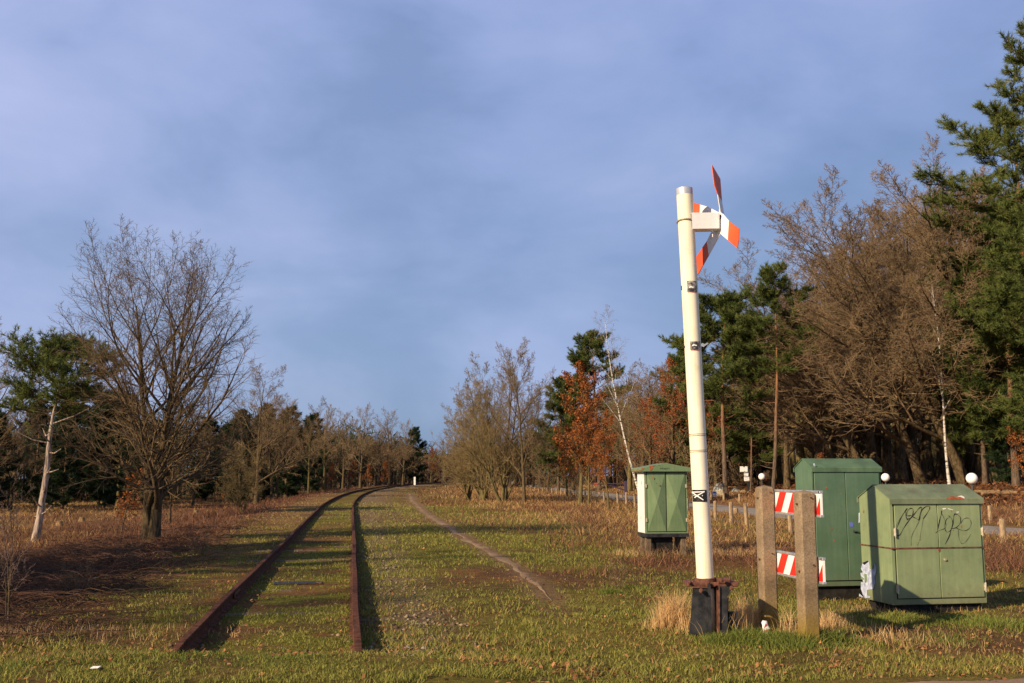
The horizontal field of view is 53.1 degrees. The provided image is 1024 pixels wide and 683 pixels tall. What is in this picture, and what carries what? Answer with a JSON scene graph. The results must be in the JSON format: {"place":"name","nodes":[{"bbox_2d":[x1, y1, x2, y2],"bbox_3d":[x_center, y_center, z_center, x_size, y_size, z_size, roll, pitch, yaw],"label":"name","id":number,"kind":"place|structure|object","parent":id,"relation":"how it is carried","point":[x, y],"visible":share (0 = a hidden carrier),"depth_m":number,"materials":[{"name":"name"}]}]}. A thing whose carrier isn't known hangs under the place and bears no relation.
{"place":"outdoors","nodes":[
{"label":"outdoors","id":0,"kind":"place"},
{"bbox_2d":[409,493,551,600],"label":"path","id":1,"kind":"structure","parent":0,"point":[491,553],"depth_m":22.02,"materials":[{"name":"grey gravel"}]},
{"bbox_2d":[0,477,1023,682],"bbox_3d":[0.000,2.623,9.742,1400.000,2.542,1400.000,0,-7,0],"label":"ground","id":2,"kind":"structure","parent":0,"point":[553,593],"depth_m":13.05,"materials":[{"name":"green plant"}]},
{"bbox_2d":[0,412,22,508],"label":"pine tree","id":3,"kind":"object","parent":2,"relation":"on","point":[7,483],"visible":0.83,"depth_m":71.02,"materials":[{"name":"green plant"}]},
{"bbox_2d":[0,464,35,621],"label":"sapling","id":4,"kind":"object","parent":2,"relation":"on","point":[10,573],"visible":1,"depth_m":11.04,"materials":[{"name":"brown plant"}]},
{"bbox_2d":[0,319,45,471],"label":"pine tree","id":5,"kind":"object","parent":2,"relation":"on","point":[17,439],"visible":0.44,"depth_m":42.79,"materials":[{"name":"green plant"}]},
{"bbox_2d":[0,396,63,511],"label":"bare tree","id":6,"kind":"object","parent":2,"relation":"on","point":[22,462],"visible":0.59,"depth_m":72.50,"materials":[{"name":"brown plant"}]},
{"bbox_2d":[5,399,65,506],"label":"pine tree","id":7,"kind":"object","parent":2,"relation":"on","point":[33,493],"visible":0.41,"depth_m":82.83,"materials":[{"name":"green plant"}]},
{"bbox_2d":[37,404,88,508],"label":"pine tree","id":8,"kind":"object","parent":2,"relation":"on","point":[60,477],"visible":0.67,"depth_m":76.02,"materials":[{"name":"green plant"}]},
{"bbox_2d":[0,322,126,541],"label":"pine tree","id":9,"kind":"object","parent":2,"relation":"on","point":[47,359],"visible":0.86,"depth_m":40.06,"materials":[{"name":"green plant"}]},
{"bbox_2d":[77,393,136,508],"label":"pine tree","id":10,"kind":"object","parent":2,"relation":"on","point":[105,498],"visible":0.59,"depth_m":77.19,"materials":[{"name":"green plant"}]},
{"bbox_2d":[115,468,143,531],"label":"young oak","id":11,"kind":"object","parent":2,"relation":"on","point":[120,504],"visible":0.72,"depth_m":40.84,"materials":[{"name":"brown plant"}]},
{"bbox_2d":[0,519,283,651],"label":"brambles","id":12,"kind":"object","parent":2,"relation":"on","point":[33,587],"visible":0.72,"depth_m":15.52,"materials":[{"name":"brown plant"}]},
{"bbox_2d":[37,213,265,545],"bbox_3d":[-8.620,0.990,25.008,5.298,8.146,5.568,2,-8,-11],"label":"oak tree","id":13,"kind":"object","parent":2,"relation":"on","point":[155,475],"visible":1,"depth_m":24.58,"materials":[{"name":"brown plant"}]},
{"bbox_2d":[122,407,202,524],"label":"bare tree","id":14,"kind":"object","parent":2,"relation":"on","point":[170,502],"visible":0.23,"depth_m":42.32,"materials":[{"name":"brown plant"}]},
{"bbox_2d":[171,408,226,505],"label":"bare tree","id":15,"kind":"object","parent":2,"relation":"on","point":[193,492],"visible":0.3,"depth_m":86.60,"materials":[{"name":"brown plant"}]},
{"bbox_2d":[186,416,225,500],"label":"pine tree","id":16,"kind":"object","parent":2,"relation":"on","point":[204,494],"visible":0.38,"depth_m":100.85,"materials":[{"name":"green plant"}]},
{"bbox_2d":[214,408,260,500],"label":"pine tree","id":17,"kind":"object","parent":2,"relation":"on","point":[244,440],"visible":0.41,"depth_m":90.54,"materials":[{"name":"green plant"}]},
{"bbox_2d":[213,439,273,511],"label":"bare tree","id":18,"kind":"object","parent":2,"relation":"on","point":[243,486],"visible":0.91,"depth_m":48.74,"materials":[{"name":"brown plant"}]},
{"bbox_2d":[245,403,281,499],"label":"pine tree","id":19,"kind":"object","parent":2,"relation":"on","point":[265,492],"visible":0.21,"depth_m":102.94,"materials":[{"name":"green plant"}]},
{"bbox_2d":[232,392,312,499],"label":"bare tree","id":20,"kind":"object","parent":2,"relation":"on","point":[278,475],"visible":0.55,"depth_m":93.19,"materials":[{"name":"brown plant"}]},
{"bbox_2d":[211,359,335,503],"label":"bare tree","id":21,"kind":"object","parent":2,"relation":"on","point":[267,445],"visible":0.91,"depth_m":73.92,"materials":[{"name":"brown plant"}]},
{"bbox_2d":[246,402,301,499],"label":"bare tree","id":22,"kind":"object","parent":2,"relation":"on","point":[270,472],"visible":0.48,"depth_m":91.02,"materials":[{"name":"brown plant"}]},
{"bbox_2d":[272,427,303,496],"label":"pine tree","id":23,"kind":"object","parent":2,"relation":"on","point":[290,479],"visible":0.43,"depth_m":98.57,"materials":[{"name":"green plant"}]},
{"bbox_2d":[264,405,313,494],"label":"pine tree","id":24,"kind":"object","parent":2,"relation":"on","point":[302,472],"visible":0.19,"depth_m":109.11,"materials":[{"name":"green plant"}]},
{"bbox_2d":[290,417,327,493],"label":"bare tree","id":25,"kind":"object","parent":2,"relation":"on","point":[309,467],"visible":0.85,"depth_m":98.03,"materials":[{"name":"brown plant"}]},
{"bbox_2d":[298,412,334,492],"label":"pine tree","id":26,"kind":"object","parent":2,"relation":"on","point":[314,479],"visible":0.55,"depth_m":133.95,"materials":[{"name":"green plant"}]},
{"bbox_2d":[306,402,345,491],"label":"bare tree","id":27,"kind":"object","parent":2,"relation":"on","point":[324,462],"visible":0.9,"depth_m":117.32,"materials":[{"name":"brown plant"}]},
{"bbox_2d":[322,407,361,488],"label":"bare tree","id":28,"kind":"object","parent":2,"relation":"on","point":[350,455],"visible":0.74,"depth_m":133.94,"materials":[{"name":"brown plant"}]},
{"bbox_2d":[336,402,387,487],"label":"bare tree","id":29,"kind":"object","parent":2,"relation":"on","point":[362,451],"visible":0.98,"depth_m":127.18,"materials":[{"name":"brown plant"}]},
{"bbox_2d":[357,417,405,485],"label":"bare tree","id":30,"kind":"object","parent":2,"relation":"on","point":[377,458],"visible":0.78,"depth_m":149.09,"materials":[{"name":"brown plant"}]},
{"bbox_2d":[366,407,407,485],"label":"bare tree","id":31,"kind":"object","parent":2,"relation":"on","point":[389,447],"visible":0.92,"depth_m":148.94,"materials":[{"name":"brown plant"}]},
{"bbox_2d":[404,426,428,482],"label":"pine tree","id":32,"kind":"object","parent":2,"relation":"on","point":[415,434],"visible":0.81,"depth_m":188.49,"materials":[{"name":"green plant"}]},
{"bbox_2d":[429,384,493,499],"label":"bare tree","id":33,"kind":"object","parent":2,"relation":"on","point":[468,493],"visible":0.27,"depth_m":71.01,"materials":[{"name":"brown plant"}]},
{"bbox_2d":[420,369,527,500],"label":"bare tree","id":34,"kind":"object","parent":2,"relation":"on","point":[482,494],"visible":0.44,"depth_m":67.38,"materials":[{"name":"brown plant"}]},
{"bbox_2d":[0,545,989,652],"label":"tall straw","id":35,"kind":"object","parent":2,"relation":"on","point":[669,616],"visible":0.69,"depth_m":10.37,"materials":[{"name":"beige plant"}]},
{"bbox_2d":[442,337,564,502],"bbox_3d":[-0.896,4.859,63.148,7.389,10.519,5.521,6,-9,-38],"label":"bare tree","id":36,"kind":"object","parent":2,"relation":"on","point":[505,493],"visible":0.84,"depth_m":62.80,"materials":[{"name":"brown plant"}]},
{"bbox_2d":[0,389,1010,501],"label":"wood","id":37,"kind":"object","parent":2,"relation":"on","point":[396,476],"visible":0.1,"depth_m":160.32,"materials":[{"name":"brown plant"}]},
{"bbox_2d":[0,475,1023,648],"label":"heath","id":38,"kind":"object","parent":2,"relation":"on","point":[1001,555],"visible":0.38,"depth_m":31.76,"materials":[{"name":"brown plant"}]},
{"bbox_2d":[0,482,1023,677],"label":"dry grass","id":39,"kind":"structure","parent":2,"relation":"on","point":[616,519],"depth_m":33.19,"materials":[{"name":"beige plant"}]},
{"bbox_2d":[0,582,1023,680],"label":"lush grass","id":40,"kind":"structure","parent":2,"relation":"on","point":[774,639],"depth_m":9.50,"materials":[{"name":"green plant"}]},
{"bbox_2d":[0,502,1023,682],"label":"fallen leaves","id":41,"kind":"object","parent":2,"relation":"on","point":[615,675],"visible":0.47,"depth_m":9.59,"materials":[{"name":"brown plant"}]},
{"bbox_2d":[2,476,1023,506],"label":"leaf litter","id":42,"kind":"object","parent":2,"relation":"on","point":[1005,500],"visible":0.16,"depth_m":56.57,"materials":[{"name":"brown plant"}]},
{"bbox_2d":[473,339,556,502],"bbox_3d":[0.264,4.747,61.305,4.172,10.040,5.742,2,-8,-18],"label":"bare tree","id":43,"kind":"object","parent":2,"relation":"on","point":[522,444],"visible":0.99,"depth_m":60.51,"materials":[{"name":"brown plant"}]},
{"bbox_2d":[50,503,985,668],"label":"ballast stones","id":44,"kind":"object","parent":2,"relation":"on","point":[415,615],"visible":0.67,"depth_m":11.84,"materials":[{"name":"gravel"}]},
{"bbox_2d":[146,481,460,654],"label":"railway track","id":45,"kind":"structure","parent":44,"relation":"on","point":[195,635],"depth_m":12.68,"materials":[{"name":"brown metal"}]},
{"bbox_2d":[527,375,592,490],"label":"pine tree","id":46,"kind":"object","parent":2,"relation":"on","point":[559,383],"visible":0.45,"depth_m":111.36,"materials":[{"name":"green plant"}]},
{"bbox_2d":[547,424,579,500],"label":"brown oak","id":47,"kind":"object","parent":2,"relation":"on","point":[569,463],"visible":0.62,"depth_m":65.33,"materials":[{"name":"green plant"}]},
{"bbox_2d":[552,360,617,504],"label":"young oak","id":48,"kind":"object","parent":2,"relation":"on","point":[594,380],"visible":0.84,"depth_m":57.17,"materials":[{"name":"orange plant"}]},
{"bbox_2d":[573,403,609,504],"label":"young oak","id":49,"kind":"object","parent":2,"relation":"on","point":[583,434],"visible":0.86,"depth_m":56.14,"materials":[{"name":"brown plant"}]},
{"bbox_2d":[550,329,640,490],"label":"pine tree","id":50,"kind":"object","parent":2,"relation":"on","point":[596,345],"visible":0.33,"depth_m":111.60,"materials":[{"name":"green plant"}]},
{"bbox_2d":[590,408,627,509],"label":"young oak","id":51,"kind":"object","parent":2,"relation":"on","point":[600,436],"visible":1,"depth_m":49.29,"materials":[{"name":"brown plant"}]},
{"bbox_2d":[583,304,643,491],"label":"birch tree","id":52,"kind":"object","parent":2,"relation":"on","point":[628,454],"visible":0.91,"depth_m":88.29,"materials":[{"name":"white plant"}]},
{"bbox_2d":[589,362,652,491],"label":"bare tree","id":53,"kind":"object","parent":2,"relation":"on","point":[629,484],"visible":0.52,"depth_m":97.63,"materials":[{"name":"brown plant"}]},
{"bbox_2d":[590,371,659,488],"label":"bare tree","id":54,"kind":"object","parent":2,"relation":"on","point":[621,447],"visible":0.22,"depth_m":99.94,"materials":[{"name":"brown plant"}]},
{"bbox_2d":[602,369,666,466],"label":"bare tree","id":55,"kind":"object","parent":2,"relation":"on","point":[642,452],"visible":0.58,"depth_m":91.50,"materials":[{"name":"brown plant"}]},
{"bbox_2d":[620,396,669,467],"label":"brown oak","id":56,"kind":"object","parent":2,"relation":"on","point":[647,422],"visible":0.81,"depth_m":83.58,"materials":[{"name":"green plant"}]},
{"bbox_2d":[609,370,683,464],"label":"bare tree","id":57,"kind":"object","parent":2,"relation":"on","point":[646,396],"visible":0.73,"depth_m":84.96,"materials":[{"name":"brown plant"}]},
{"bbox_2d":[607,359,685,463],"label":"bare tree","id":58,"kind":"object","parent":2,"relation":"on","point":[645,374],"visible":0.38,"depth_m":93.82,"materials":[{"name":"brown plant"}]},
{"bbox_2d":[631,463,690,554],"bbox_3d":[3.158,3.673,22.037,1.330,2.089,0.749,1,-8,-8],"label":"cabinet","id":59,"kind":"object","parent":2,"relation":"on","point":[662,505],"visible":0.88,"depth_m":21.79,"materials":[{"name":"green metal"}]},
{"bbox_2d":[640,358,705,464],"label":"brown oak","id":60,"kind":"object","parent":2,"relation":"on","point":[673,415],"visible":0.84,"depth_m":74.02,"materials":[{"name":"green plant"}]},
{"bbox_2d":[652,343,742,466],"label":"pine tree","id":61,"kind":"object","parent":2,"relation":"on","point":[681,361],"visible":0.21,"depth_m":83.45,"materials":[{"name":"green plant"}]},
{"bbox_2d":[673,433,727,494],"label":"shrub","id":62,"kind":"object","parent":2,"relation":"on","point":[709,466],"visible":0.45,"depth_m":69.08,"materials":[{"name":"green plant"}]},
{"bbox_2d":[676,165,738,634],"bbox_3d":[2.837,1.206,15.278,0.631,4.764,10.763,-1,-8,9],"label":"signal post","id":63,"kind":"object","parent":2,"relation":"on","point":[693,217],"visible":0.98,"depth_m":10.24,"materials":[{"name":"white metal"}]},
{"bbox_2d":[686,380,736,483],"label":"brown oak","id":64,"kind":"object","parent":2,"relation":"on","point":[712,428],"visible":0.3,"depth_m":81.66,"materials":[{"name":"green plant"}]},
{"bbox_2d":[658,282,778,499],"bbox_3d":[13.394,3.169,64.682,7.719,13.839,8.468,6,-10,-40],"label":"pine tree","id":65,"kind":"object","parent":2,"relation":"on","point":[727,306],"visible":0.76,"depth_m":63.33,"materials":[{"name":"green plant"}]},
{"bbox_2d":[709,321,781,484],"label":"pine tree","id":66,"kind":"object","parent":2,"relation":"on","point":[730,454],"visible":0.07,"depth_m":89.03,"materials":[{"name":"green plant"}]},
{"bbox_2d":[705,339,793,488],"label":"pine tree","id":67,"kind":"object","parent":2,"relation":"on","point":[740,444],"visible":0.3,"depth_m":79.29,"materials":[{"name":"green plant"}]},
{"bbox_2d":[732,387,770,491],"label":"pine tree","id":68,"kind":"object","parent":2,"relation":"on","point":[744,416],"visible":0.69,"depth_m":68.57,"materials":[{"name":"green plant"}]},
{"bbox_2d":[755,485,778,630],"bbox_3d":[2.605,2.310,10.482,0.175,1.662,0.173,1,-8,-10],"label":"concrete post","id":69,"kind":"object","parent":2,"relation":"on","point":[766,551],"visible":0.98,"depth_m":10.44,"materials":[{"name":"concrete"}]},
{"bbox_2d":[774,489,823,517],"bbox_3d":[2.792,1.594,10.130,0.045,0.250,1.156,1,-8,-10],"label":"striped board","id":70,"kind":"object","parent":69,"relation":"attached to","point":[784,502],"visible":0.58,"depth_m":10.22,"materials":[{"name":"metal"}]},
{"bbox_2d":[776,550,826,584],"bbox_3d":[2.792,2.202,10.050,0.045,0.245,1.156,1,-8,-10],"label":"striped board","id":71,"kind":"object","parent":69,"relation":"attached to","point":[786,563],"visible":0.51,"depth_m":10.16,"materials":[{"name":"metal"}]},
{"bbox_2d":[719,316,829,487],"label":"bare tree","id":72,"kind":"object","parent":2,"relation":"on","point":[787,479],"visible":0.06,"depth_m":75.24,"materials":[{"name":"brown plant"}]},
{"bbox_2d":[734,260,822,488],"bbox_3d":[15.869,2.046,60.806,5.054,14.363,4.205,2,-8,-15],"label":"pine tree","id":73,"kind":"object","parent":2,"relation":"on","point":[768,275],"visible":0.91,"depth_m":60.68,"materials":[{"name":"green plant"}]},
{"bbox_2d":[731,287,855,458],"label":"bare tree","id":74,"kind":"object","parent":2,"relation":"on","point":[828,453],"visible":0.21,"depth_m":66.76,"materials":[{"name":"brown plant"}]},
{"bbox_2d":[697,238,891,458],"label":"bare tree","id":75,"kind":"object","parent":2,"relation":"on","point":[840,430],"visible":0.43,"depth_m":65.39,"materials":[{"name":"brown plant"}]},
{"bbox_2d":[793,490,819,641],"bbox_3d":[2.758,2.206,9.588,0.175,1.614,0.174,1,-8,-10],"label":"concrete post","id":76,"kind":"object","parent":2,"relation":"on","point":[808,619],"visible":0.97,"depth_m":9.55,"materials":[{"name":"concrete"}]},
{"bbox_2d":[768,303,866,457],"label":"bare tree","id":77,"kind":"object","parent":2,"relation":"on","point":[807,447],"visible":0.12,"depth_m":72.40,"materials":[{"name":"brown plant"}]},
{"bbox_2d":[744,265,900,457],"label":"bare tree","id":78,"kind":"object","parent":2,"relation":"on","point":[819,444],"visible":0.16,"depth_m":71.31,"materials":[{"name":"brown plant"}]},
{"bbox_2d":[763,251,904,458],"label":"bare tree","id":79,"kind":"object","parent":2,"relation":"on","point":[842,441],"visible":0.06,"depth_m":73.41,"materials":[{"name":"brown plant"}]},
{"bbox_2d":[793,458,881,599],"bbox_3d":[4.383,2.547,13.697,1.018,1.952,0.568,1,-8,-10],"label":"tall cabinet","id":80,"kind":"object","parent":2,"relation":"on","point":[842,484],"visible":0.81,"depth_m":13.47,"materials":[{"name":"green metal"}]},
{"bbox_2d":[712,206,967,478],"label":"bare tree","id":81,"kind":"object","parent":2,"relation":"on","point":[871,444],"visible":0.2,"depth_m":72.43,"materials":[{"name":"brown plant"}]},
{"bbox_2d":[754,181,971,483],"bbox_3d":[20.016,-0.209,59.399,11.744,17.837,10.716,-2,-8,12],"label":"bare tree","id":82,"kind":"object","parent":2,"relation":"on","point":[919,476],"visible":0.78,"depth_m":59.26,"materials":[{"name":"brown plant"}]},
{"bbox_2d":[784,187,950,481],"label":"bare tree","id":83,"kind":"object","parent":2,"relation":"on","point":[899,448],"visible":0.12,"depth_m":73.39,"materials":[{"name":"brown plant"}]},
{"bbox_2d":[797,237,939,481],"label":"bare tree","id":84,"kind":"object","parent":2,"relation":"on","point":[878,443],"visible":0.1,"depth_m":75.74,"materials":[{"name":"brown plant"}]},
{"bbox_2d":[758,200,980,481],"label":"bare tree","id":85,"kind":"object","parent":2,"relation":"on","point":[887,446],"visible":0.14,"depth_m":73.99,"materials":[{"name":"brown plant"}]},
{"bbox_2d":[749,241,996,443],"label":"bare tree","id":86,"kind":"object","parent":2,"relation":"on","point":[858,439],"visible":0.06,"depth_m":73.22,"materials":[{"name":"brown plant"}]},
{"bbox_2d":[761,163,988,485],"bbox_3d":[20.874,-0.844,58.639,12.293,18.670,11.216,-4,-8,26],"label":"bare tree","id":87,"kind":"object","parent":2,"relation":"on","point":[959,470],"visible":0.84,"depth_m":58.58,"materials":[{"name":"brown plant"}]},
{"bbox_2d":[809,198,944,478],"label":"bare tree","id":88,"kind":"object","parent":2,"relation":"on","point":[912,431],"visible":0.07,"depth_m":78.75,"materials":[{"name":"brown plant"}]},
{"bbox_2d":[814,167,989,479],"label":"bare tree","id":89,"kind":"object","parent":2,"relation":"on","point":[927,462],"visible":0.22,"depth_m":74.24,"materials":[{"name":"brown plant"}]},
{"bbox_2d":[857,484,986,613],"bbox_3d":[4.917,2.519,12.317,1.210,1.588,0.824,1,-8,-10],"label":"graffiti cabinet","id":90,"kind":"object","parent":2,"relation":"on","point":[922,547],"visible":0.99,"depth_m":11.98,"materials":[{"name":"green metal"}]},
{"bbox_2d":[859,165,996,478],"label":"bare tree","id":91,"kind":"object","parent":2,"relation":"on","point":[952,475],"visible":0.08,"depth_m":74.43,"materials":[{"name":"brown plant"}]},
{"bbox_2d":[835,131,1023,482],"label":"bare tree","id":92,"kind":"object","parent":2,"relation":"on","point":[934,239],"visible":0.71,"depth_m":56.97,"materials":[{"name":"brown plant"}]},
{"bbox_2d":[873,199,996,479],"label":"bare tree","id":93,"kind":"object","parent":2,"relation":"on","point":[940,466],"visible":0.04,"depth_m":73.39,"materials":[{"name":"brown plant"}]},
{"bbox_2d":[882,166,998,473],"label":"bare tree","id":94,"kind":"object","parent":2,"relation":"on","point":[968,461],"visible":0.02,"depth_m":76.26,"materials":[{"name":"brown plant"}]},
{"bbox_2d":[910,274,983,483],"bbox_3d":[24.724,1.961,58.184,4.036,12.895,3.002,0,-7,0],"label":"birch tree","id":95,"kind":"object","parent":2,"relation":"on","point":[946,460],"visible":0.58,"depth_m":57.97,"materials":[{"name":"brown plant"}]},
{"bbox_2d":[887,192,1019,478],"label":"bare tree","id":96,"kind":"object","parent":2,"relation":"on","point":[977,468],"visible":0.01,"depth_m":74.57,"materials":[{"name":"brown plant"}]},
{"bbox_2d":[907,90,1023,372],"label":"pine tree","id":97,"kind":"object","parent":2,"relation":"on","point":[1005,138],"visible":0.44,"depth_m":57.96,"materials":[{"name":"green plant"}]},
{"bbox_2d":[908,197,1023,485],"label":"pine tree","id":98,"kind":"object","parent":2,"relation":"on","point":[978,415],"visible":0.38,"depth_m":56.16,"materials":[{"name":"green plant"}]},
{"bbox_2d":[912,15,1023,364],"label":"pine tree","id":99,"kind":"object","parent":2,"relation":"on","point":[952,128],"visible":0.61,"depth_m":56.35,"materials":[{"name":"green plant"}]},
{"bbox_2d":[927,280,1023,484],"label":"pine tree","id":100,"kind":"object","parent":2,"relation":"on","point":[954,421],"visible":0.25,"depth_m":59.43,"materials":[{"name":"green plant"}]},
{"bbox_2d":[958,199,1023,429],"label":"pine tree","id":101,"kind":"object","parent":2,"relation":"on","point":[1011,286],"visible":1,"depth_m":51.55,"materials":[{"name":"green plant"}]},
{"bbox_2d":[981,385,1023,484],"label":"pine tree","id":102,"kind":"object","parent":2,"relation":"on","point":[998,457],"visible":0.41,"depth_m":56.55,"materials":[{"name":"green plant"}]},
{"bbox_2d":[1005,425,1023,476],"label":"shrub","id":103,"kind":"object","parent":2,"relation":"on","point":[1018,457],"visible":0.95,"depth_m":52.12,"materials":[{"name":"brown plant"}]},
{"bbox_2d":[0,0,1023,478],"label":"sky","id":104,"kind":"structure","parent":0,"point":[408,188],"materials":[{"name":"blue"}]},
{"bbox_2d":[511,481,1023,535],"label":"road","id":105,"kind":"structure","parent":0,"point":[753,510],"depth_m":49.27,"materials":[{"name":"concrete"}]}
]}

